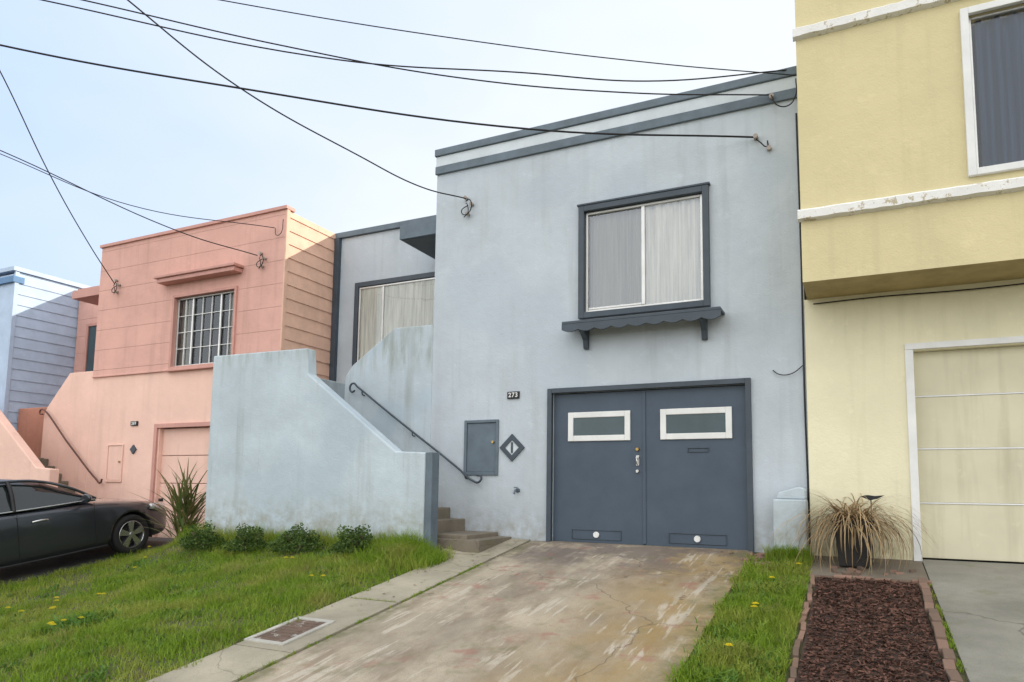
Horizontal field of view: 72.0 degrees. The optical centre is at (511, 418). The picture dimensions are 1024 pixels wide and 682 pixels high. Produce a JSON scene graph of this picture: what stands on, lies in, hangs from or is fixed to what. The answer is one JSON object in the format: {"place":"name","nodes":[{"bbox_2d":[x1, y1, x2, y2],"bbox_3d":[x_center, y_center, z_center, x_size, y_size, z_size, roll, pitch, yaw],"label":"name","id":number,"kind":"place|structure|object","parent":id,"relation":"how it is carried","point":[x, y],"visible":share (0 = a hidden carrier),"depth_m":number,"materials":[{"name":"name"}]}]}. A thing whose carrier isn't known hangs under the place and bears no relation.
{"place":"outdoors","nodes":[
{"label":"outdoors","id":0,"kind":"place"},
{"bbox_2d":[336,229,434,382],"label":"court back wall","id":1,"kind":"structure","parent":0,"point":[379,255],"depth_m":14.70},
{"bbox_2d":[359,272,434,287],"bbox_3d":[-2.192,-2.819,14.213,2.200,0.100,0.067,-2,-6,26],"label":"court window trim top","id":2,"kind":"structure","parent":1,"relation":"attached to","point":[398,279],"depth_m":14.23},
{"bbox_2d":[0,0,795,286],"label":"sky","id":3,"kind":"structure","parent":0,"point":[151,142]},
{"bbox_2d":[0,518,968,681],"bbox_3d":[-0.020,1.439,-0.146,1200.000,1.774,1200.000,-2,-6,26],"label":"ground","id":4,"kind":"structure","parent":0,"point":[963,673],"depth_m":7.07,"materials":[{"name":"plant"}]},
{"bbox_2d":[0,274,13,410],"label":"house body","id":5,"kind":"structure","parent":4,"relation":"on","point":[6,292],"depth_m":17.68,"materials":[{"name":"blue"}]},
{"bbox_2d":[0,266,90,288],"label":"coping","id":6,"kind":"object","parent":5,"relation":"on","point":[8,271],"visible":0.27,"depth_m":18.16,"materials":[{"name":"white"}]},
{"bbox_2d":[2,271,19,417],"bbox_3d":[-12.503,-0.466,17.415,0.055,6.500,0.100,-2,-6,26],"label":"corner board","id":7,"kind":"object","parent":4,"relation":"on","point":[10,349],"visible":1,"depth_m":17.53,"materials":[{"name":"white"}]},
{"bbox_2d":[0,410,58,487],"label":"stair wing wall","id":8,"kind":"structure","parent":4,"relation":"on","point":[19,459],"depth_m":14.76,"materials":[{"name":"pink paint"}]},
{"bbox_2d":[17,407,46,457],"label":"red wall","id":9,"kind":"structure","parent":4,"relation":"on","point":[30,426],"depth_m":17.27,"materials":[{"name":"brown paint"}]},
{"bbox_2d":[7,273,79,430],"bbox_3d":[-9.877,0.113,22.757,0.022,6.500,11.980,-2,-6,26],"label":"side siding","id":10,"kind":"object","parent":4,"relation":"on","point":[43,358],"visible":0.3,"depth_m":18.21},
{"bbox_2d":[41,371,93,494],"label":"stair parapet","id":11,"kind":"structure","parent":4,"relation":"on","point":[69,409],"depth_m":16.17,"materials":[{"name":"pink paint"}]},
{"bbox_2d":[74,301,97,372],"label":"court wall","id":12,"kind":"structure","parent":4,"relation":"on","point":[87,313],"depth_m":18.87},
{"bbox_2d":[72,286,99,304],"bbox_3d":[-9.823,-3.032,17.514,1.810,0.200,1.090,-2,-6,26],"label":"entry canopy","id":13,"kind":"object","parent":12,"relation":"attached to","point":[90,295],"visible":0.29,"depth_m":17.27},
{"bbox_2d":[86,326,96,371],"bbox_3d":[-11.003,-1.513,18.532,0.540,1.890,0.029,-2,-6,26],"label":"court window pane","id":14,"kind":"object","parent":12,"relation":"in","point":[91,349],"visible":0.36,"depth_m":18.60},
{"bbox_2d":[0,537,174,584],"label":"pink house driveway","id":15,"kind":"structure","parent":4,"relation":"on","point":[34,569],"depth_m":11.95,"materials":[{"name":"concrete"}]},
{"bbox_2d":[0,479,165,568],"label":"parked car","id":16,"kind":"object","parent":15,"relation":"on","point":[41,520],"visible":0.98,"depth_m":11.38,"materials":[{"name":"grey paint"}]},
{"bbox_2d":[86,368,212,536],"bbox_3d":[-6.939,0.918,14.646,5.610,3.940,0.200,-2,-6,26],"label":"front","id":17,"kind":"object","parent":4,"relation":"on","point":[147,401],"visible":0.31,"depth_m":15.12,"materials":[{"name":"pink paint"}]},
{"bbox_2d":[107,446,121,479],"bbox_3d":[-8.663,0.967,15.364,0.440,0.740,0.018,-2,-6,26],"label":"meter hatch door","id":18,"kind":"structure","parent":17,"relation":"attached to","point":[114,465],"depth_m":15.36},
{"bbox_2d":[149,424,158,501],"bbox_3d":[-7.516,1.349,14.756,0.090,2.490,0.065,-2,-6,26],"label":"garage casing","id":19,"kind":"object","parent":17,"relation":"attached to","point":[154,460],"visible":0.56,"depth_m":14.77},
{"bbox_2d":[159,483,206,511],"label":"garage panel","id":20,"kind":"structure","parent":17,"relation":"attached to","point":[199,489],"depth_m":14.60,"materials":[{"name":"pink paint"}]},
{"bbox_2d":[160,456,207,483],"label":"garage panel","id":21,"kind":"structure","parent":17,"relation":"attached to","point":[200,467],"depth_m":14.54,"materials":[{"name":"pink paint"}]},
{"bbox_2d":[162,427,209,455],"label":"garage panel","id":22,"kind":"structure","parent":17,"relation":"attached to","point":[185,441],"depth_m":14.59,"materials":[{"name":"pink paint"}]},
{"bbox_2d":[93,209,285,375],"bbox_3d":[-6.915,-2.529,14.946,5.610,2.980,0.150,-2,-6,26],"label":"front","id":23,"kind":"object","parent":17,"relation":"on","point":[133,328],"visible":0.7,"depth_m":15.02,"materials":[{"name":"pink paint"}]},
{"bbox_2d":[168,295,176,368],"bbox_3d":[-7.181,-1.823,14.910,0.060,1.600,0.070,-2,-6,26],"label":"window casing","id":24,"kind":"object","parent":23,"relation":"attached to","point":[172,330],"depth_m":14.89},
{"bbox_2d":[179,299,192,364],"bbox_3d":[-6.924,-1.803,14.966,0.330,1.500,0.036,-2,-6,26],"label":"curtain","id":25,"kind":"object","parent":23,"relation":"hanging from","point":[188,328],"visible":0.69,"depth_m":14.97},
{"bbox_2d":[100,205,294,248],"bbox_3d":[-6.897,-4.045,15.107,5.680,0.070,0.240,-2,-6,26],"label":"roof coping","id":26,"kind":"object","parent":23,"relation":"on","point":[260,212],"visible":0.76,"depth_m":14.80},
{"bbox_2d":[157,266,241,285],"bbox_3d":[-6.488,-2.948,14.574,2.270,0.090,0.219,-2,-6,26],"label":"window hood","id":27,"kind":"object","parent":23,"relation":"attached to","point":[214,273],"depth_m":14.46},
{"bbox_2d":[154,262,243,279],"bbox_3d":[-6.500,-3.025,14.566,2.360,0.059,0.259,-2,-6,26],"label":"window hood top","id":28,"kind":"object","parent":27,"relation":"on","point":[200,270],"depth_m":14.37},
{"bbox_2d":[192,293,230,363],"bbox_3d":[-6.269,-1.820,14.714,1.770,1.520,0.040,-2,-6,26],"label":"window grille","id":29,"kind":"object","parent":23,"relation":"attached to","point":[206,325],"depth_m":14.72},
{"bbox_2d":[126,457,207,539],"bbox_3d":[-5.618,1.371,11.932,1.652,1.511,1.784,-2,-6,26],"label":"yucca plant","id":30,"kind":"object","parent":4,"relation":"on","point":[186,509],"visible":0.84,"depth_m":11.89,"materials":[{"name":"green plant"}]},
{"bbox_2d":[177,520,227,550],"bbox_3d":[-4.692,1.788,10.789,0.776,0.467,0.779,1,-6,-6],"label":"boxwood shrub","id":31,"kind":"object","parent":4,"relation":"on","point":[198,537],"visible":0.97,"depth_m":10.65,"materials":[{"name":"green plant"}]},
{"bbox_2d":[220,522,268,552],"bbox_3d":[-3.868,1.750,10.330,0.749,0.451,0.655,-2,-6,26],"label":"boxwood shrub","id":32,"kind":"object","parent":4,"relation":"on","point":[241,543],"visible":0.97,"depth_m":10.21,"materials":[{"name":"green plant"}]},
{"bbox_2d":[279,209,290,350],"bbox_3d":[-4.436,-0.811,13.502,0.040,6.619,0.082,-2,-6,26],"label":"corner board","id":33,"kind":"object","parent":4,"relation":"on","point":[284,288],"visible":0.45,"depth_m":13.67,"materials":[{"name":"pink"}]},
{"bbox_2d":[267,522,328,553],"bbox_3d":[-2.998,1.673,9.888,0.835,0.445,0.803,4,-7,-27],"label":"boxwood shrub","id":34,"kind":"object","parent":4,"relation":"on","point":[300,542],"visible":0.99,"depth_m":9.80,"materials":[{"name":"green plant"}]},
{"bbox_2d":[284,212,335,379],"bbox_3d":[-1.807,-0.226,18.854,0.022,6.610,11.940,-2,-6,26],"label":"side siding","id":35,"kind":"object","parent":4,"relation":"on","point":[309,287],"visible":0.2,"depth_m":14.33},
{"bbox_2d":[204,348,425,544],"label":"stair wing wall","id":36,"kind":"structure","parent":4,"relation":"on","point":[294,439],"depth_m":10.63,"materials":[{"name":"blue paint"}]},
{"bbox_2d":[146,539,530,681],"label":"walkway","id":37,"kind":"structure","parent":4,"relation":"on","point":[232,663],"depth_m":6.83,"materials":[{"name":"concrete"}]},
{"bbox_2d":[244,616,334,645],"bbox_3d":[-2.022,1.958,6.444,0.460,0.159,0.680,-2,-6,26],"label":"utility meter cover","id":38,"kind":"object","parent":37,"relation":"on","point":[283,633],"visible":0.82,"depth_m":6.41,"materials":[{"name":"metal"}]},
{"bbox_2d":[328,524,373,553],"bbox_3d":[-2.106,1.636,9.540,0.751,0.423,0.740,2,-6,-12],"label":"boxwood shrub","id":39,"kind":"object","parent":4,"relation":"on","point":[360,537],"visible":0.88,"depth_m":9.43,"materials":[{"name":"green plant"}]},
{"bbox_2d":[344,325,433,451],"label":"stair parapet","id":40,"kind":"structure","parent":4,"relation":"on","point":[391,372],"depth_m":11.48,"materials":[{"name":"blue paint"}]},
{"bbox_3d":[-2.477,-0.417,11.739,0.020,0.074,0.101,-2,-6,26],"label":"rail bracket","id":41,"kind":"object","parent":40,"relation":"attached to","visible":0},
{"bbox_2d":[349,382,481,483],"bbox_3d":[-1.589,0.182,11.192,2.571,1.669,0.034,-2,-6,26],"label":"handrail","id":42,"kind":"object","parent":41,"relation":"attached to","point":[419,437],"visible":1,"depth_m":11.13,"materials":[{"name":"metal"}]},
{"bbox_2d":[0,547,809,681],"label":"lawn weeds","id":43,"kind":"object","parent":4,"relation":"on","point":[98,676],"visible":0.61,"depth_m":6.89,"materials":[{"name":"green plant"}]},
{"bbox_2d":[424,452,438,548],"bbox_3d":[-1.101,1.459,9.569,0.109,2.000,0.185,-2,-6,26],"label":"wing post end","id":44,"kind":"object","parent":4,"relation":"on","point":[431,495],"visible":0.56,"depth_m":9.55,"materials":[{"name":"paint"}]},
{"bbox_2d":[437,530,497,539],"bbox_3d":[-0.770,1.834,10.167,0.800,0.385,0.947,-2,-6,26],"label":"step base","id":45,"kind":"object","parent":4,"relation":"on","point":[465,535],"visible":0.27,"depth_m":9.88,"materials":[{"name":"concrete"}]},
{"bbox_2d":[437,518,464,532],"bbox_3d":[-1.090,1.848,10.240,0.300,0.763,1.096,-2,-6,26],"label":"step","id":46,"kind":"object","parent":45,"relation":"on","point":[450,524],"visible":0.22,"depth_m":10.33,"materials":[{"name":"concrete"}]},
{"bbox_2d":[437,536,510,552],"bbox_3d":[-0.548,1.853,10.027,0.720,0.325,0.996,-2,-6,26],"label":"step base","id":47,"kind":"object","parent":4,"relation":"on","point":[477,545],"visible":0.27,"depth_m":9.60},
{"bbox_2d":[238,563,964,680],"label":"weeds","id":48,"kind":"object","parent":4,"relation":"on","point":[951,645],"visible":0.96,"depth_m":6.01,"materials":[{"name":"green plant"}]},
{"bbox_2d":[430,98,810,552],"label":"front wall","id":49,"kind":"structure","parent":4,"relation":"on","point":[506,283],"depth_m":10.21,"materials":[{"name":"blue paint"}]},
{"bbox_2d":[467,423,495,471],"bbox_3d":[-0.459,0.439,10.713,0.494,0.744,0.035,-2,-6,26],"label":"hatch door","id":50,"kind":"structure","parent":49,"relation":"attached to","point":[481,449],"depth_m":10.70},
{"bbox_2d":[500,434,524,460],"bbox_3d":[0.001,0.429,10.457,0.410,0.410,0.029,-2,-6,26],"label":"diamond vent frame","id":51,"kind":"object","parent":49,"relation":"attached to","point":[516,441],"visible":1,"depth_m":10.44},
{"bbox_2d":[546,389,552,541],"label":"garage trim","id":52,"kind":"structure","parent":49,"relation":"attached to","point":[549,487],"depth_m":10.14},
{"bbox_2d":[578,206,585,319],"bbox_3d":[1.020,-2.267,10.250,0.085,1.670,0.110,-2,-6,26],"label":"window trim","id":53,"kind":"structure","parent":49,"relation":"attached to","point":[581,261],"depth_m":10.21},
{"bbox_2d":[586,213,588,311],"bbox_3d":[1.096,-2.265,10.257,0.035,1.490,0.050,-2,-6,26],"label":"window frame","id":54,"kind":"object","parent":49,"relation":"attached to","point":[587,261],"visible":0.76,"depth_m":10.24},
{"bbox_2d":[553,390,644,544],"bbox_3d":[1.215,0.682,9.935,1.333,2.115,0.050,-2,-6,26],"label":"garage leaf","id":55,"kind":"object","parent":49,"relation":"attached to","point":[598,485],"visible":0.95,"depth_m":9.89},
{"bbox_2d":[573,416,624,435],"bbox_3d":[1.226,0.106,9.957,0.760,0.255,0.011,-2,-6,26],"label":"door light pane","id":56,"kind":"object","parent":55,"relation":"attached to","point":[600,426],"visible":1,"depth_m":9.95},
{"bbox_2d":[573,435,624,440],"bbox_3d":[1.220,0.272,9.934,0.760,0.080,0.024,-2,-6,26],"label":"door light frame bottom","id":57,"kind":"object","parent":55,"relation":"attached to","point":[600,438],"depth_m":9.92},
{"bbox_2d":[573,411,624,417],"bbox_3d":[1.225,-0.061,9.968,0.760,0.080,0.024,-2,-6,26],"label":"door light frame top","id":58,"kind":"object","parent":55,"relation":"attached to","point":[598,414],"depth_m":9.95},
{"bbox_2d":[642,391,645,543],"bbox_3d":[1.803,0.655,9.612,0.045,2.090,0.014,-2,-6,26],"label":"garage astragal","id":59,"kind":"object","parent":55,"relation":"attached to","point":[644,455],"visible":1,"depth_m":9.62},
{"bbox_2d":[435,88,796,175],"bbox_3d":[1.230,-4.142,10.344,5.520,0.135,0.039,-2,-6,26],"label":"roof band","id":60,"kind":"object","parent":49,"relation":"attached to","point":[738,105],"visible":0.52,"depth_m":10.12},
{"bbox_2d":[435,66,796,157],"bbox_3d":[1.259,-4.431,10.437,5.530,0.120,0.205,-2,-6,26],"label":"coping","id":61,"kind":"object","parent":49,"relation":"on","point":[664,100],"visible":0.49,"depth_m":10.15,"materials":[{"name":"stone"}]},
{"bbox_2d":[591,209,641,307],"bbox_3d":[1.530,-2.269,10.161,0.840,1.450,0.063,-2,-6,26],"label":"curtain","id":62,"kind":"object","parent":49,"relation":"hanging from","point":[616,270],"visible":0.77,"depth_m":10.18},
{"bbox_2d":[436,76,796,166],"bbox_3d":[1.240,-4.293,10.364,5.510,0.166,0.024,-2,-6,26],"label":"light band","id":63,"kind":"object","parent":49,"relation":"attached to","point":[692,104],"visible":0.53,"depth_m":10.15,"materials":[{"name":"paint"}]},
{"bbox_2d":[584,185,701,212],"bbox_3d":[1.828,-3.084,9.941,1.690,0.085,0.110,-2,-6,26],"label":"window trim top","id":64,"kind":"structure","parent":49,"relation":"attached to","point":[661,196],"depth_m":9.88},
{"bbox_2d":[583,300,703,318],"bbox_3d":[1.806,-1.507,9.781,1.690,0.085,0.110,-2,-6,26],"label":"window trim bottom","id":65,"kind":"structure","parent":49,"relation":"attached to","point":[647,309],"depth_m":9.72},
{"bbox_2d":[562,306,724,324],"bbox_3d":[1.754,-1.366,9.617,2.180,0.040,0.338,-2,-6,26],"label":"shelf top","id":66,"kind":"object","parent":49,"relation":"attached to","point":[649,314],"visible":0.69,"depth_m":9.40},
{"bbox_2d":[562,309,720,331],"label":"shelf fascia","id":67,"kind":"structure","parent":66,"relation":"attached to","point":[658,319],"depth_m":9.42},
{"bbox_2d":[577,182,709,206],"bbox_3d":[1.818,-3.144,9.924,1.900,0.029,0.079,-2,-6,26],"label":"window head","id":68,"kind":"object","parent":49,"relation":"attached to","point":[647,193],"depth_m":9.86},
{"bbox_2d":[588,194,699,215],"bbox_3d":[1.845,-3.015,9.970,1.610,0.035,0.050,-2,-6,26],"label":"window frame top","id":69,"kind":"object","parent":49,"relation":"attached to","point":[645,205],"depth_m":9.93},
{"bbox_2d":[552,378,744,393],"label":"garage trim top","id":70,"kind":"structure","parent":49,"relation":"attached to","point":[655,385],"depth_m":9.59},
{"bbox_2d":[645,198,700,303],"bbox_3d":[2.222,-2.298,9.779,0.820,1.450,0.068,-2,-6,26],"label":"curtain","id":71,"kind":"object","parent":49,"relation":"hanging from","point":[673,253],"visible":0.76,"depth_m":9.78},
{"bbox_2d":[702,184,710,306],"bbox_3d":[2.615,-2.324,9.473,0.085,1.670,0.110,-2,-6,26],"label":"window trim","id":72,"kind":"structure","parent":49,"relation":"attached to","point":[706,249],"depth_m":9.42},
{"bbox_2d":[745,378,753,552],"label":"garage trim","id":73,"kind":"structure","parent":49,"relation":"attached to","point":[749,464],"depth_m":8.93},
{"bbox_2d":[795,113,809,543],"bbox_3d":[3.643,-1.213,8.831,0.037,5.500,0.022,-2,-6,26],"label":"corner conduit","id":74,"kind":"object","parent":49,"relation":"attached to","point":[802,326],"visible":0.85,"depth_m":8.81,"materials":[{"name":"black metal"}]},
{"bbox_2d":[645,385,747,549],"bbox_3d":[2.424,0.639,9.346,1.335,2.115,0.050,-2,-6,26],"label":"garage leaf","id":75,"kind":"object","parent":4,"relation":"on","point":[695,493],"visible":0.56,"depth_m":9.29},
{"bbox_2d":[666,407,724,414],"bbox_3d":[2.438,-0.104,9.377,0.780,0.080,0.024,-2,-6,26],"label":"door light frame top","id":76,"kind":"object","parent":75,"relation":"attached to","point":[705,410],"depth_m":9.36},
{"bbox_2d":[666,413,725,433],"bbox_3d":[2.439,0.063,9.366,0.780,0.255,0.011,-2,-6,26],"label":"door light pane","id":77,"kind":"object","parent":75,"relation":"attached to","point":[699,423],"visible":1,"depth_m":9.36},
{"bbox_2d":[666,432,725,439],"bbox_3d":[2.433,0.229,9.343,0.780,0.080,0.024,-2,-6,26],"label":"door light frame bottom","id":78,"kind":"object","parent":75,"relation":"attached to","point":[718,435],"depth_m":9.32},
{"bbox_2d":[660,542,815,681],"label":"grass strip","id":79,"kind":"object","parent":4,"relation":"on","point":[788,610],"depth_m":6.02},
{"bbox_2d":[773,499,808,553],"bbox_3d":[3.353,1.539,8.451,0.370,1.140,0.340,-2,-6,26],"label":"pillar shaft","id":80,"kind":"object","parent":4,"relation":"on","point":[786,508],"visible":0.49,"depth_m":8.33,"materials":[{"name":"blue paint"}]},
{"bbox_2d":[777,487,806,498],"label":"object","id":81,"kind":"structure","parent":80,"relation":"on","point":[801,493],"depth_m":8.38,"materials":[{"name":"paint"}]},
{"bbox_2d":[809,555,928,581],"bbox_3d":[3.916,1.681,7.779,1.120,0.212,0.940,-2,-6,26],"label":"planter pad","id":82,"kind":"object","parent":4,"relation":"on","point":[875,572],"visible":0.53,"depth_m":7.71,"materials":[{"name":"concrete"}]},
{"bbox_2d":[741,552,915,575],"bbox_3d":[3.441,1.658,7.880,1.807,0.192,0.572,-4,-8,41],"label":"stone rubble","id":83,"kind":"object","parent":82,"relation":"on","point":[856,572],"visible":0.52,"depth_m":7.64,"materials":[{"name":"stone"}]},
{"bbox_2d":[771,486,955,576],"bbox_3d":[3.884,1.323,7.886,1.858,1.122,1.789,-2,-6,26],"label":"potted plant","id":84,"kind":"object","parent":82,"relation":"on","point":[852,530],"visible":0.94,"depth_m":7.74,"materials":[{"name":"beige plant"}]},
{"bbox_2d":[787,574,963,681],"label":"mulch bed","id":85,"kind":"object","parent":4,"relation":"on","point":[863,629],"visible":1,"depth_m":5.61,"materials":[{"name":"wood"}]},
{"bbox_2d":[804,279,1023,559],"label":"lower wall","id":86,"kind":"structure","parent":4,"relation":"on","point":[858,439],"depth_m":8.33,"materials":[{"name":"yellow paint"}]},
{"bbox_2d":[803,258,1023,299],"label":"soffit","id":87,"kind":"structure","parent":86,"relation":"attached to","point":[950,275],"depth_m":7.89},
{"bbox_2d":[795,0,1023,281],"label":"upper wall","id":88,"kind":"structure","parent":87,"relation":"on","point":[881,112],"depth_m":7.79,"materials":[{"name":"yellow paint"}]},
{"bbox_2d":[792,0,957,41],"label":"ledge","id":89,"kind":"object","parent":88,"relation":"attached to","point":[859,18],"visible":1,"depth_m":7.98,"materials":[{"name":"white paint"}]},
{"bbox_2d":[797,176,1023,222],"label":"ledge","id":90,"kind":"object","parent":88,"relation":"attached to","point":[996,187],"visible":1,"depth_m":7.58,"materials":[{"name":"white paint"}]},
{"bbox_2d":[959,7,976,177],"bbox_3d":[4.848,-3.474,7.494,0.075,1.870,0.070,-2,-6,26],"label":"window casing","id":91,"kind":"object","parent":88,"relation":"attached to","point":[968,95],"depth_m":7.46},
{"bbox_2d":[969,18,978,167],"bbox_3d":[4.927,-3.469,7.527,0.025,1.710,0.040,-2,-6,26],"label":"window sash","id":92,"kind":"object","parent":88,"relation":"attached to","point":[974,105],"depth_m":7.51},
{"bbox_2d":[971,25,981,166],"bbox_3d":[5.875,-3.483,7.254,1.970,1.720,0.040,-2,-6,26],"label":"window frame","id":93,"kind":"object","parent":88,"relation":"attached to","point":[976,95],"depth_m":7.64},
{"bbox_2d":[968,0,1023,16],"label":"window casing top","id":94,"kind":"object","parent":88,"relation":"attached to","point":[986,7],"depth_m":7.45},
{"bbox_2d":[974,12,1023,166],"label":"curtain","id":95,"kind":"object","parent":88,"relation":"hanging from","point":[999,42],"visible":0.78,"depth_m":7.49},
{"bbox_2d":[977,160,1023,175],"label":"window casing bottom","id":96,"kind":"object","parent":88,"relation":"attached to","point":[1001,168],"depth_m":7.27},
{"bbox_2d":[813,283,1023,304],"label":"soffit cable","id":97,"kind":"object","parent":87,"relation":"attached to","point":[919,293],"visible":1,"depth_m":8.18,"materials":[{"name":"metal"}]},
{"bbox_2d":[905,350,922,562],"bbox_3d":[4.615,0.440,8.101,0.085,2.490,0.070,-2,-6,26],"label":"garage casing","id":98,"kind":"object","parent":86,"relation":"attached to","point":[912,434],"visible":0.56,"depth_m":8.07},
{"bbox_2d":[904,336,1023,349],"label":"garage casing top","id":99,"kind":"object","parent":86,"relation":"attached to","point":[969,342],"visible":1,"depth_m":7.96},
{"bbox_2d":[920,504,1023,561],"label":"garage panel","id":100,"kind":"structure","parent":4,"relation":"on","point":[981,532],"depth_m":7.86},
{"bbox_2d":[918,449,1023,503],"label":"garage panel","id":101,"kind":"structure","parent":100,"relation":"on","point":[972,475],"depth_m":7.92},
{"bbox_2d":[915,393,1023,447],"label":"garage panel","id":102,"kind":"structure","parent":101,"relation":"on","point":[979,421],"depth_m":7.97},
{"bbox_2d":[913,346,1023,395],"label":"garage panel","id":103,"kind":"structure","parent":102,"relation":"on","point":[979,370],"depth_m":8.02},
{"bbox_2d":[238,540,752,681],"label":"driveway","id":104,"kind":"structure","parent":0,"point":[514,618],"depth_m":6.35,"materials":[{"name":"concrete"}]},
{"bbox_2d":[641,206,645,304],"bbox_3d":[1.845,-2.292,9.884,0.050,1.418,0.045,-2,-6,26],"label":"window mullion","id":105,"kind":"structure","parent":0,"point":[643,249],"depth_m":9.87},
{"bbox_2d":[922,559,1023,681],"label":"neighbour driveway","id":106,"kind":"structure","parent":0,"point":[981,604],"depth_m":6.06,"materials":[{"name":"grey concrete"}]},
{"bbox_3d":[0.305,-0.149,18.732,3.760,6.490,10.290,-2,-6,26],"label":"court back","id":107,"kind":"object","parent":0,"visible":0},
{"bbox_2d":[329,238,341,380],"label":"court corner trim","id":108,"kind":"structure","parent":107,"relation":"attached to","point":[335,310],"depth_m":14.86,"materials":[{"name":"paint"}]},
{"bbox_2d":[352,283,359,365],"bbox_3d":[-3.240,-1.733,14.609,0.100,2.210,0.067,-2,-6,26],"label":"court window trim","id":109,"kind":"structure","parent":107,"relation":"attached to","point":[355,325],"depth_m":14.60,"materials":[{"name":"paint"}]},
{"bbox_2d":[335,215,435,238],"bbox_3d":[-1.999,-3.957,14.372,3.840,0.118,0.280,-2,-6,26],"label":"court coping","id":110,"kind":"object","parent":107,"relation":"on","point":[370,230],"visible":0.35,"depth_m":14.56,"materials":[{"name":"paint"}]},
{"bbox_2d":[400,220,435,258],"bbox_3d":[-1.181,-3.327,13.079,1.280,0.250,1.290,-2,-6,26],"label":"entry canopy","id":111,"kind":"object","parent":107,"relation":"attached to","point":[422,229],"visible":0.26,"depth_m":12.61,"materials":[{"name":"paint"}]},
{"bbox_2d":[402,235,435,258],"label":"entry canopy soffit","id":112,"kind":"structure","parent":111,"relation":"attached to","point":[426,245],"depth_m":12.93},
{"label":"court window","id":113,"kind":"object","parent":107,"relation":"attached to","visible":0},
{"bbox_2d":[359,280,434,359],"bbox_3d":[-2.197,-1.767,14.124,2.120,1.930,0.028,-2,-6,26],"label":"court curtain","id":114,"kind":"object","parent":113,"relation":"attached to","point":[408,304],"visible":0.4,"depth_m":14.27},
{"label":"street","id":115,"kind":"structure","parent":0,"visible":0},
{"bbox_3d":[-6.337,-7.072,-5.412,2.000,17.200,0.336,-2,-6,26],"label":"utility pole","id":116,"kind":"object","parent":115,"relation":"on","visible":0},
{"bbox_2d":[0,0,796,283],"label":"overhead wires","id":117,"kind":"object","parent":116,"relation":"attached to","point":[346,60],"visible":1,"depth_m":9.19,"materials":[{"name":"rubber"}]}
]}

